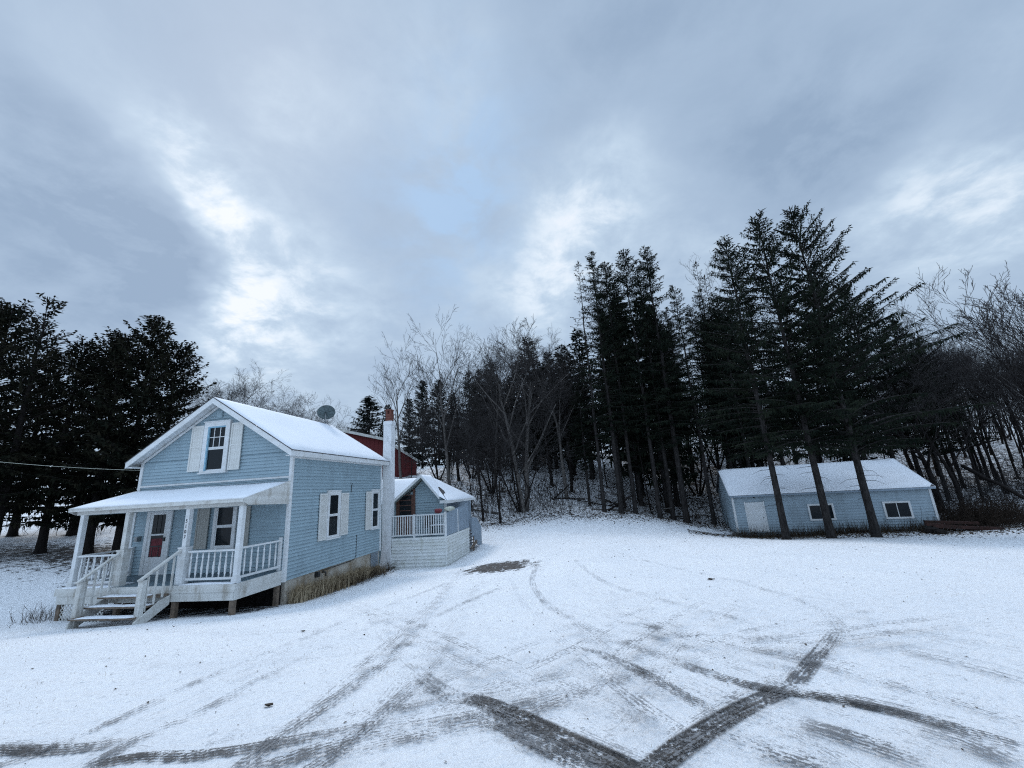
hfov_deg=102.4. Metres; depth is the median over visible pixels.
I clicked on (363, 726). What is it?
tyre track
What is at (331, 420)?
bare tree
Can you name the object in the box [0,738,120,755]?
tyre track
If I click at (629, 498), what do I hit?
fallen branch
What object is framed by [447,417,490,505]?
bare tree
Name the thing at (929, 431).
spruce tree
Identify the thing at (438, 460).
fir tree
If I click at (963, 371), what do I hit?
bare tree
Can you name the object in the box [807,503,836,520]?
window
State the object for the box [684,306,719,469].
spruce tree
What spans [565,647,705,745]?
tyre track
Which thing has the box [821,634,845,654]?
tyre track
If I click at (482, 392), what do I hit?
bare tree
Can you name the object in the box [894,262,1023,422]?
bare tree
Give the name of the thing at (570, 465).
bare tree
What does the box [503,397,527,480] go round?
bare tree
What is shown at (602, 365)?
spruce tree
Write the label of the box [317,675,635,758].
tyre track
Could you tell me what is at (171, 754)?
tyre track
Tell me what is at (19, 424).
hemlock tree
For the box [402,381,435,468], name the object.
fir tree
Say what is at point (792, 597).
tyre track
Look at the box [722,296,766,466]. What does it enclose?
spruce tree
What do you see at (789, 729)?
tyre track
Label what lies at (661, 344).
spruce tree
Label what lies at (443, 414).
bare tree
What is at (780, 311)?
spruce tree
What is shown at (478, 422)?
spruce tree
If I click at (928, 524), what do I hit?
timber beam
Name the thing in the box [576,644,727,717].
tyre track
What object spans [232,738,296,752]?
tyre track
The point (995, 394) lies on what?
bare tree
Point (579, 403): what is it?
spruce tree
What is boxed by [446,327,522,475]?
bare tree
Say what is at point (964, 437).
bare tree
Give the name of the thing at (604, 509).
spruce tree
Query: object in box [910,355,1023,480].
bare tree
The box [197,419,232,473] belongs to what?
window
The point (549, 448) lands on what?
spruce tree
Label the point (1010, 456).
bare tree
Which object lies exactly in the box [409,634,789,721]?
tyre track
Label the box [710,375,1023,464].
wood
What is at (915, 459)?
spruce tree
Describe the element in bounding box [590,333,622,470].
spruce tree
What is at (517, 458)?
bare tree
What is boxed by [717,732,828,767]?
tyre track
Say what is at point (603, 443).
spruce tree
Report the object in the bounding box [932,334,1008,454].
bare tree
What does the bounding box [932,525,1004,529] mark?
timber beam
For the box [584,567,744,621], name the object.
tyre track
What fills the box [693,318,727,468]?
spruce tree
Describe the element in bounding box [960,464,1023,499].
leaning dead tree
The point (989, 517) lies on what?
bush
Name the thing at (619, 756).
tyre track
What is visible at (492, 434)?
bare tree
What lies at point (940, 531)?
stone
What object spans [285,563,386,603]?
dead grass
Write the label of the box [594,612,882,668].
tyre track
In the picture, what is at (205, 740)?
tyre track
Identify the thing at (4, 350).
hemlock tree
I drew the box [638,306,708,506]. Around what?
spruce tree
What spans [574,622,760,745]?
tyre track
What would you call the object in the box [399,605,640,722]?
tyre track
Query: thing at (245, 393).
bare tree
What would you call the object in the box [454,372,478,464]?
spruce tree
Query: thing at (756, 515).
shed door
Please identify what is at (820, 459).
spruce tree
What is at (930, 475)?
bare tree
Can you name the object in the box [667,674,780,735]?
tyre track
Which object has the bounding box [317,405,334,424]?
satellite dish
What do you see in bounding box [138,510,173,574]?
front door
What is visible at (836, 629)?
tyre track
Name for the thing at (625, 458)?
spruce tree
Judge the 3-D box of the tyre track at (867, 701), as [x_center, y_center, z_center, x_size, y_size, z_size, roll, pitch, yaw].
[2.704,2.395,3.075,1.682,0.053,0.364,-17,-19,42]
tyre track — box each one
[0,585,438,766]
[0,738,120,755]
[0,740,53,746]
[77,737,113,751]
[82,666,282,767]
[83,721,372,767]
[121,725,287,750]
[231,591,492,767]
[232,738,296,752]
[248,677,612,767]
[271,576,453,744]
[303,656,442,767]
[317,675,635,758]
[363,612,487,669]
[365,647,523,712]
[379,610,611,705]
[394,670,571,709]
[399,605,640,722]
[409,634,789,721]
[417,673,647,767]
[422,684,601,767]
[465,695,620,767]
[467,712,553,750]
[477,619,804,690]
[484,722,574,759]
[530,560,667,655]
[551,717,668,767]
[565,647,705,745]
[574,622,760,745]
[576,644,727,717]
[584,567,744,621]
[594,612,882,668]
[603,608,689,677]
[626,641,1023,747]
[635,616,800,693]
[635,619,715,701]
[636,682,798,767]
[664,619,841,693]
[667,614,948,638]
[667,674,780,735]
[676,676,862,767]
[699,572,840,633]
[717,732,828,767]
[750,625,959,643]
[758,649,1019,719]
[759,736,812,757]
[767,682,1007,735]
[772,648,809,684]
[782,633,839,685]
[799,719,918,761]
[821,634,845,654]
[858,641,1022,680]
[909,719,1019,761]
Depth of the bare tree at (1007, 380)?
27.58 m
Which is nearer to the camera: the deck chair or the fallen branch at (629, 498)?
the deck chair
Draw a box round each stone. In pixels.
[923,526,937,533]
[934,529,947,534]
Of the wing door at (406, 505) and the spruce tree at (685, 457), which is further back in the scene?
the spruce tree at (685, 457)
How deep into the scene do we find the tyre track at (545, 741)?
2.82 m
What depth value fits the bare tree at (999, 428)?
36.61 m
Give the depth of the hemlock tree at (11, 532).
24.39 m
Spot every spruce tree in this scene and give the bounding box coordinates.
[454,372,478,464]
[460,370,494,469]
[475,362,510,464]
[499,386,528,459]
[503,366,547,466]
[508,337,556,470]
[530,352,574,468]
[534,368,565,468]
[542,344,594,474]
[553,329,611,479]
[553,352,578,479]
[567,364,599,505]
[570,261,609,511]
[572,384,606,472]
[578,251,639,513]
[590,299,629,506]
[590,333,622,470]
[593,261,646,513]
[593,300,667,497]
[598,299,656,495]
[601,276,655,505]
[611,249,672,518]
[618,303,697,513]
[625,259,685,519]
[632,246,705,522]
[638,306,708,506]
[657,332,691,455]
[661,306,697,477]
[665,285,726,524]
[666,321,690,451]
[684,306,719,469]
[690,288,739,468]
[691,260,734,468]
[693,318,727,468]
[695,234,837,539]
[697,302,788,467]
[699,274,744,467]
[699,325,744,468]
[703,319,746,468]
[706,208,903,538]
[706,302,761,462]
[719,336,786,467]
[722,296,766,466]
[722,304,763,466]
[738,294,801,465]
[756,199,996,536]
[758,316,798,463]
[763,287,847,462]
[785,319,827,462]
[788,260,938,459]
[797,281,944,462]
[804,305,884,461]
[856,300,968,476]
[882,317,978,500]
[903,335,1001,487]
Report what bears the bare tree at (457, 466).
on the ground at (68, 684)
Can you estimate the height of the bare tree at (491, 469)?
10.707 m
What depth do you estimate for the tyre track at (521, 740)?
2.77 m
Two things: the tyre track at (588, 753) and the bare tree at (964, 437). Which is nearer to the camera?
the tyre track at (588, 753)
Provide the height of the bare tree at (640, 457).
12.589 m
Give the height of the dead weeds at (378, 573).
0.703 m
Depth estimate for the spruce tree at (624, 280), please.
35.09 m
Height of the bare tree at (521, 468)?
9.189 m
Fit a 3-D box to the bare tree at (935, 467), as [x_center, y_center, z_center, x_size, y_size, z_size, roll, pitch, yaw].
[36.433,0.078,36.671,12.237,16.443,11.197,3,-16,-25]
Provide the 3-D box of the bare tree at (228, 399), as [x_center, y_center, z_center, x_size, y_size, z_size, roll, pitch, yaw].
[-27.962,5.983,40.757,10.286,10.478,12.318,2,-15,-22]
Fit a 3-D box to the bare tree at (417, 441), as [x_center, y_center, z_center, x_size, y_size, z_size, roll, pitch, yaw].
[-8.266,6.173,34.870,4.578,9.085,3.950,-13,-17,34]
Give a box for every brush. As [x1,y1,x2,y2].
[2,510,112,536]
[400,453,576,520]
[405,458,682,519]
[653,445,1023,527]
[896,444,1023,520]
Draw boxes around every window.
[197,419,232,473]
[208,507,238,549]
[324,490,341,540]
[370,489,380,529]
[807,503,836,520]
[882,501,914,518]
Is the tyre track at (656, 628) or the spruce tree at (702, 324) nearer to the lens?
the tyre track at (656, 628)
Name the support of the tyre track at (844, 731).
on the ground at (68, 684)
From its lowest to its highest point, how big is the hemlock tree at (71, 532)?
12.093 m
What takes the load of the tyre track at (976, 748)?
on the ground at (68, 684)
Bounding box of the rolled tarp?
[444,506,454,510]
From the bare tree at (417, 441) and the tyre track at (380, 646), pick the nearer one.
the tyre track at (380, 646)
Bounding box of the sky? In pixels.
[0,0,1023,490]
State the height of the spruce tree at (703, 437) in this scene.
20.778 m
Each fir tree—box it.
[348,395,385,436]
[377,404,401,447]
[396,399,420,466]
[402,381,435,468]
[419,379,452,465]
[439,395,460,464]
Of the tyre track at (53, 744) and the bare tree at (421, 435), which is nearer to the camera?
the tyre track at (53, 744)
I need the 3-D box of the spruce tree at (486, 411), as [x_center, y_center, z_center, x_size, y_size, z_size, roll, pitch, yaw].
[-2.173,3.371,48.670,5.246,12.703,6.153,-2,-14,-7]
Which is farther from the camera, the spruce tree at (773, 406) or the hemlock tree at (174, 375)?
the spruce tree at (773, 406)
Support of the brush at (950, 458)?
on the ground at (68, 684)
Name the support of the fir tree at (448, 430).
on the ground at (68, 684)
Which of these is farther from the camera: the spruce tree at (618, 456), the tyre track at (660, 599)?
the spruce tree at (618, 456)
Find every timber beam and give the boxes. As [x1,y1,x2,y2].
[923,520,979,524]
[924,522,974,529]
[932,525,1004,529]
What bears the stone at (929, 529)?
on the ground at (68, 684)
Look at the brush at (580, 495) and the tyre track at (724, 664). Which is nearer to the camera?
the tyre track at (724, 664)
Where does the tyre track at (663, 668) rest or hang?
on the ground at (68, 684)
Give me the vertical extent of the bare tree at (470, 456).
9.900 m
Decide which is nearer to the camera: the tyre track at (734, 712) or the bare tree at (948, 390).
the tyre track at (734, 712)
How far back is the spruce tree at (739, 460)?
38.15 m
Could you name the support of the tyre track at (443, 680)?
on the ground at (68, 684)
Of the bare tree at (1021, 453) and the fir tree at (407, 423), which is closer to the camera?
the bare tree at (1021, 453)
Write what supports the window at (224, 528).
in the house
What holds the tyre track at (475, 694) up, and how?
on the ground at (68, 684)
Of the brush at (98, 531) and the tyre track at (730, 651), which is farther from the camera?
the brush at (98, 531)
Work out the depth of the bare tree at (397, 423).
42.12 m
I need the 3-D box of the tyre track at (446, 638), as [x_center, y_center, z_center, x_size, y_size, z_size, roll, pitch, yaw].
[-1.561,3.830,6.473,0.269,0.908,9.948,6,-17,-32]
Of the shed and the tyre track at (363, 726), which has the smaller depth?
the tyre track at (363, 726)
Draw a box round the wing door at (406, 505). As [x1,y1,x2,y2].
[396,489,414,534]
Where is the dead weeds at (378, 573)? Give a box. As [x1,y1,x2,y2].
[350,560,403,585]
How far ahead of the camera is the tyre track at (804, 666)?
4.03 m
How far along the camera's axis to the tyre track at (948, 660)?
3.92 m
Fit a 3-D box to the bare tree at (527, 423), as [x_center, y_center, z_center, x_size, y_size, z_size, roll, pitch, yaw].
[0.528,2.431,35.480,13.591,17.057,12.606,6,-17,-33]
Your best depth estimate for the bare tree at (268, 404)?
48.38 m
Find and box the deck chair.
[423,515,434,535]
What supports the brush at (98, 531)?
on the ground at (68, 684)
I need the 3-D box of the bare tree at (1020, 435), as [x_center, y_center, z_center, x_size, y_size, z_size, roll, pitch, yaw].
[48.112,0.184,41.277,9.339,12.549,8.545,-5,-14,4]
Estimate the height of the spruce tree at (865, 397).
20.952 m
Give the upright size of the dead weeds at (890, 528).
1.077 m
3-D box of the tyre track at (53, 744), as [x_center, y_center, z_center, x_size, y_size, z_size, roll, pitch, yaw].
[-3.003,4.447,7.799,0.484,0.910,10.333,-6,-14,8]
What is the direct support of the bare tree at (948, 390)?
on the ground at (68, 684)
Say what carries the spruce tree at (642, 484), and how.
on the ground at (68, 684)
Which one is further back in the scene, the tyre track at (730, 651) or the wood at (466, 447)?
the wood at (466, 447)
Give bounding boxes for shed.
[716,458,939,535]
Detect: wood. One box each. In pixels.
[424,403,557,466]
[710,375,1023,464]
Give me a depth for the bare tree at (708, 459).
39.56 m
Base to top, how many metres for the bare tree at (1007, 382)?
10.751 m
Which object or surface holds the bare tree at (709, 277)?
on the ground at (68, 684)
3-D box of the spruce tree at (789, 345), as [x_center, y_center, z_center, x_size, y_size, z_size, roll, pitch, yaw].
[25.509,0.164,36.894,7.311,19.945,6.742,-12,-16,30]
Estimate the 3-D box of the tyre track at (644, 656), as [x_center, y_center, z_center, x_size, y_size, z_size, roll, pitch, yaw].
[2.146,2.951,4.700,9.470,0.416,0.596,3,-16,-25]
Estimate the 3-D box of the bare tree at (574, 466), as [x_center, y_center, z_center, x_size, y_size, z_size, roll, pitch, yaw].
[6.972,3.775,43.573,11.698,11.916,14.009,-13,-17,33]
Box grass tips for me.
[3,531,1021,759]
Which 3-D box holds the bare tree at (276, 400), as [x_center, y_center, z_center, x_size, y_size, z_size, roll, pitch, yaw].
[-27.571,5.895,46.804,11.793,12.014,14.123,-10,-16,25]
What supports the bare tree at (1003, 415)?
on the ground at (68, 684)
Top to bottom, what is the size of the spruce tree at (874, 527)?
21.143 m
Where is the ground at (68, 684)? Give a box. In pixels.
[0,430,1023,767]
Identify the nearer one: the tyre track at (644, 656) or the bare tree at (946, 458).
the tyre track at (644, 656)
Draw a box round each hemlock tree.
[0,293,100,534]
[0,297,70,521]
[0,325,44,530]
[0,334,117,553]
[0,346,94,536]
[8,326,163,554]
[25,343,140,535]
[37,315,198,553]
[92,338,216,529]
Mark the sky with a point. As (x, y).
(280, 183)
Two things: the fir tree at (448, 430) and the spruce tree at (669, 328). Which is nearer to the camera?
the spruce tree at (669, 328)
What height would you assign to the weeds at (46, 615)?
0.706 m
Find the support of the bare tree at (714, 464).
on the ground at (68, 684)
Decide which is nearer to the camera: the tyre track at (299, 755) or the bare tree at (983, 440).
the tyre track at (299, 755)
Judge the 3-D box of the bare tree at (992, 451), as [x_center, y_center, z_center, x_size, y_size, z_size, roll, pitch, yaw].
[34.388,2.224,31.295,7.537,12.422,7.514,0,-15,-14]
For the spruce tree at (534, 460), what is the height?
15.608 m
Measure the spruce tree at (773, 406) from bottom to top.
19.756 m
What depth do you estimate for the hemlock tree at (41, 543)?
19.74 m
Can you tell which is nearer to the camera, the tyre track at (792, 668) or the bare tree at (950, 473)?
the tyre track at (792, 668)
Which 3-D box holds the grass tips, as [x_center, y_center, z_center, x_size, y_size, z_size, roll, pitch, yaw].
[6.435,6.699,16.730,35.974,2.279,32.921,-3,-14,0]
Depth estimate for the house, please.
14.20 m
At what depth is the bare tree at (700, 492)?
38.39 m
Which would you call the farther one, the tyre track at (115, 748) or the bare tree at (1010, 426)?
the bare tree at (1010, 426)
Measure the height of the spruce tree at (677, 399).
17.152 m
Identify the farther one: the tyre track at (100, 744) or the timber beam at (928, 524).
the timber beam at (928, 524)
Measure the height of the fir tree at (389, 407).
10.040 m
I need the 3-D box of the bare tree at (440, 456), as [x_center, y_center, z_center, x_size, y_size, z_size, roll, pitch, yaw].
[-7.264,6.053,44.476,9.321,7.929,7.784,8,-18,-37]
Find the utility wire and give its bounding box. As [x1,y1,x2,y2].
[4,462,140,470]
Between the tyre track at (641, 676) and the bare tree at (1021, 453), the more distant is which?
the bare tree at (1021, 453)
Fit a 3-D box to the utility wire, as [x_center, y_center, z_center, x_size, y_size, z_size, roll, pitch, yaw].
[-17.661,2.453,14.036,8.800,1.405,0.011,0,-15,-12]
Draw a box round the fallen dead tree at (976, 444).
[941,435,1009,454]
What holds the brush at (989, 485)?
on the ground at (68, 684)
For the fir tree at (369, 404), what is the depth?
56.42 m
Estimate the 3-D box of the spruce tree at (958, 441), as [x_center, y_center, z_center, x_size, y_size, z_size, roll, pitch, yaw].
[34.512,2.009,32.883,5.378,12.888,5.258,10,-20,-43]
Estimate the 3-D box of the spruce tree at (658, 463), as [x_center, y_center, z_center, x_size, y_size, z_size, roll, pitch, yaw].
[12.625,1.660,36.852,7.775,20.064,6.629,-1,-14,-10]
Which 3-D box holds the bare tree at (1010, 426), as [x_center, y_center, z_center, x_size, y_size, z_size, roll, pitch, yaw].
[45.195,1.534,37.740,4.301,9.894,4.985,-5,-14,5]
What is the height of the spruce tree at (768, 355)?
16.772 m
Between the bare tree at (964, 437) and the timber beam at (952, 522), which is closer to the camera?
the timber beam at (952, 522)
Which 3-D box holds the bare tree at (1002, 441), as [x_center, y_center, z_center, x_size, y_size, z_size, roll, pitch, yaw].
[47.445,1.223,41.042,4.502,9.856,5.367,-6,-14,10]
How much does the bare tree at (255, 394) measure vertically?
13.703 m
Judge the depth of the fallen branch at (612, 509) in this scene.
33.09 m
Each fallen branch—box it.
[591,508,629,510]
[606,491,651,505]
[608,494,632,510]
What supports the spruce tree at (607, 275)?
on the ground at (68, 684)
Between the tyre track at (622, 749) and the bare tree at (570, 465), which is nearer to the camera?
the tyre track at (622, 749)
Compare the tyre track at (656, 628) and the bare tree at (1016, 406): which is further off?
the bare tree at (1016, 406)
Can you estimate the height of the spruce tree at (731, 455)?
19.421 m
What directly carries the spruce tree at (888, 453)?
on the ground at (68, 684)
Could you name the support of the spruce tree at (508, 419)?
on the ground at (68, 684)
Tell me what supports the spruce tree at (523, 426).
on the ground at (68, 684)
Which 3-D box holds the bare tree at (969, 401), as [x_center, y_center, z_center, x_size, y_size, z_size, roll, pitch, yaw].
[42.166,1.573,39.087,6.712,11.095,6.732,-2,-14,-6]
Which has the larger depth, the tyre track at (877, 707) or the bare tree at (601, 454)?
the bare tree at (601, 454)
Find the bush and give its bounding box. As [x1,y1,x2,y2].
[905,491,1023,532]
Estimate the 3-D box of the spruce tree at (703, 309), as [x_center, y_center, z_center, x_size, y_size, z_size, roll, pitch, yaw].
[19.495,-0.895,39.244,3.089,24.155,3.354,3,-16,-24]
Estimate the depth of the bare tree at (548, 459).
40.09 m
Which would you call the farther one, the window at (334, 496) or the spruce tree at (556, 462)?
the spruce tree at (556, 462)
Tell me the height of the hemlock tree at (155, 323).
12.955 m
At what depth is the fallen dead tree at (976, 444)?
30.61 m
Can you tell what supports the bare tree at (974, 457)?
on the ground at (68, 684)
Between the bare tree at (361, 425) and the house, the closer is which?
the house
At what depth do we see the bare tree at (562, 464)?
38.45 m
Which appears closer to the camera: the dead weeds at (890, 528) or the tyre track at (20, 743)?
the tyre track at (20, 743)
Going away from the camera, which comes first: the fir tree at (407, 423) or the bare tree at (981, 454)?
the bare tree at (981, 454)
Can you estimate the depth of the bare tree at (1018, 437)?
30.29 m
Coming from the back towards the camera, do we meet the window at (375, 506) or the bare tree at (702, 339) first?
the bare tree at (702, 339)
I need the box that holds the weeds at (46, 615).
[8,603,86,627]
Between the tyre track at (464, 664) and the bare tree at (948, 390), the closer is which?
the tyre track at (464, 664)
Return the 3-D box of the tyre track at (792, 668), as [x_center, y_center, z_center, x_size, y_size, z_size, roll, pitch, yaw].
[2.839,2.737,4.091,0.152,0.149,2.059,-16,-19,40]
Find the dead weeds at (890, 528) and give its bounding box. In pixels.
[729,517,956,537]
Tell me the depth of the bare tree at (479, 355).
44.54 m
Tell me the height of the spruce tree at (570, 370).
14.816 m
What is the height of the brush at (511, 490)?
6.045 m
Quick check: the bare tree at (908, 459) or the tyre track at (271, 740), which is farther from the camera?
the bare tree at (908, 459)
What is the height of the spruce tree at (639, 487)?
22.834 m
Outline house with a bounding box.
[54,397,481,628]
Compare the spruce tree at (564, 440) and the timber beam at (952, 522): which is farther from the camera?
the spruce tree at (564, 440)
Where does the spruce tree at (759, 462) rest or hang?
on the ground at (68, 684)
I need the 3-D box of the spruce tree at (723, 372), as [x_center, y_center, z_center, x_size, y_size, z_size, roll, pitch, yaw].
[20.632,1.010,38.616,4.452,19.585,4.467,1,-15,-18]
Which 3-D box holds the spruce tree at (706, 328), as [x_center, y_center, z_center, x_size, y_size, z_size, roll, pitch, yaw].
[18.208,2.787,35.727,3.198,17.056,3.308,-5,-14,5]
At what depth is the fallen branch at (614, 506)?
32.77 m
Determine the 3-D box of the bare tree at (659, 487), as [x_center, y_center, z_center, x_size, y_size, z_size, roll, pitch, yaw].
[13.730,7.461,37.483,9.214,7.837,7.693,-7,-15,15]
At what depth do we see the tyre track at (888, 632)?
4.46 m
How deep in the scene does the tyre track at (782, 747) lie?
2.49 m
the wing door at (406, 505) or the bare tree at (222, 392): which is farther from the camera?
the bare tree at (222, 392)
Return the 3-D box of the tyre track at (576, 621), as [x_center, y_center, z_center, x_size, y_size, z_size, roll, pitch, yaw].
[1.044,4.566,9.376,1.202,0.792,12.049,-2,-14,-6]
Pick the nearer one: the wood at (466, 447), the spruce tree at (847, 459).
the spruce tree at (847, 459)
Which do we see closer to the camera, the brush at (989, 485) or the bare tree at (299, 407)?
the brush at (989, 485)
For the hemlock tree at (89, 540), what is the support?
on the ground at (68, 684)
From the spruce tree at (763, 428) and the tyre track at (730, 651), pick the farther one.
the spruce tree at (763, 428)
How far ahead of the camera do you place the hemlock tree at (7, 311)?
21.49 m
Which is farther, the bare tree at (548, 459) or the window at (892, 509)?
the bare tree at (548, 459)
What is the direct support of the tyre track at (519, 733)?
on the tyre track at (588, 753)
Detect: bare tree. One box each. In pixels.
[170,387,315,425]
[175,388,254,414]
[185,359,291,416]
[187,377,263,407]
[216,368,282,409]
[228,380,312,416]
[262,382,331,422]
[275,398,363,431]
[304,408,382,436]
[368,333,432,478]
[372,383,485,479]
[385,411,439,477]
[401,304,485,485]
[404,380,530,478]
[404,404,467,473]
[411,383,522,494]
[415,324,486,480]
[426,381,466,448]
[440,403,509,520]
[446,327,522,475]
[446,400,576,513]
[447,313,590,512]
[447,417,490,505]
[450,327,539,484]
[460,401,537,523]
[463,322,555,472]
[466,391,530,470]
[488,341,584,486]
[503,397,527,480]
[507,320,596,497]
[523,327,606,491]
[533,361,604,474]
[572,409,607,487]
[602,384,651,512]
[610,427,702,501]
[664,248,768,467]
[665,277,775,381]
[666,371,767,495]
[683,359,783,467]
[692,399,714,485]
[826,345,1005,512]
[830,349,1015,504]
[840,282,1012,475]
[843,296,954,469]
[870,324,991,485]
[879,331,1023,486]
[883,321,991,479]
[883,322,996,498]
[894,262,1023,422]
[897,344,1005,439]
[899,330,993,467]
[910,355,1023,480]
[911,337,1022,493]
[930,333,1021,460]
[930,344,996,457]
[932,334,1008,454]
[935,344,1023,452]
[944,343,1023,478]
[950,330,1023,444]
[957,299,1023,424]
[960,352,1023,468]
[966,380,1023,440]
[968,345,1023,418]
[969,348,1023,408]
[971,379,1007,443]
[974,358,1022,452]
[980,335,1014,440]
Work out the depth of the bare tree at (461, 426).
41.54 m
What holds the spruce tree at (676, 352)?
on the ground at (68, 684)
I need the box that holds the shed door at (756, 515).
[744,501,769,531]
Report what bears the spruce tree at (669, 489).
on the ground at (68, 684)
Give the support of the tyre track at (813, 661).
on the ground at (68, 684)
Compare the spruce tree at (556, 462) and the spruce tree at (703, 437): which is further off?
the spruce tree at (556, 462)
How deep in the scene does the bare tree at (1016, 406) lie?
30.44 m
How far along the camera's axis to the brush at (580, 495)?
34.90 m
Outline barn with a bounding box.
[337,428,417,476]
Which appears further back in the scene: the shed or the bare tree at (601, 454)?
the bare tree at (601, 454)
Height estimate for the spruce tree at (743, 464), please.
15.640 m
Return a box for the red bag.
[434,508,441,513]
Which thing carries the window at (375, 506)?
in the house
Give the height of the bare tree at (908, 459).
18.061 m
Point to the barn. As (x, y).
(373, 443)
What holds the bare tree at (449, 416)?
on the ground at (68, 684)
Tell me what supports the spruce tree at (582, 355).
on the ground at (68, 684)
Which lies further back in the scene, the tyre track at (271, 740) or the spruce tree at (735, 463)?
the spruce tree at (735, 463)

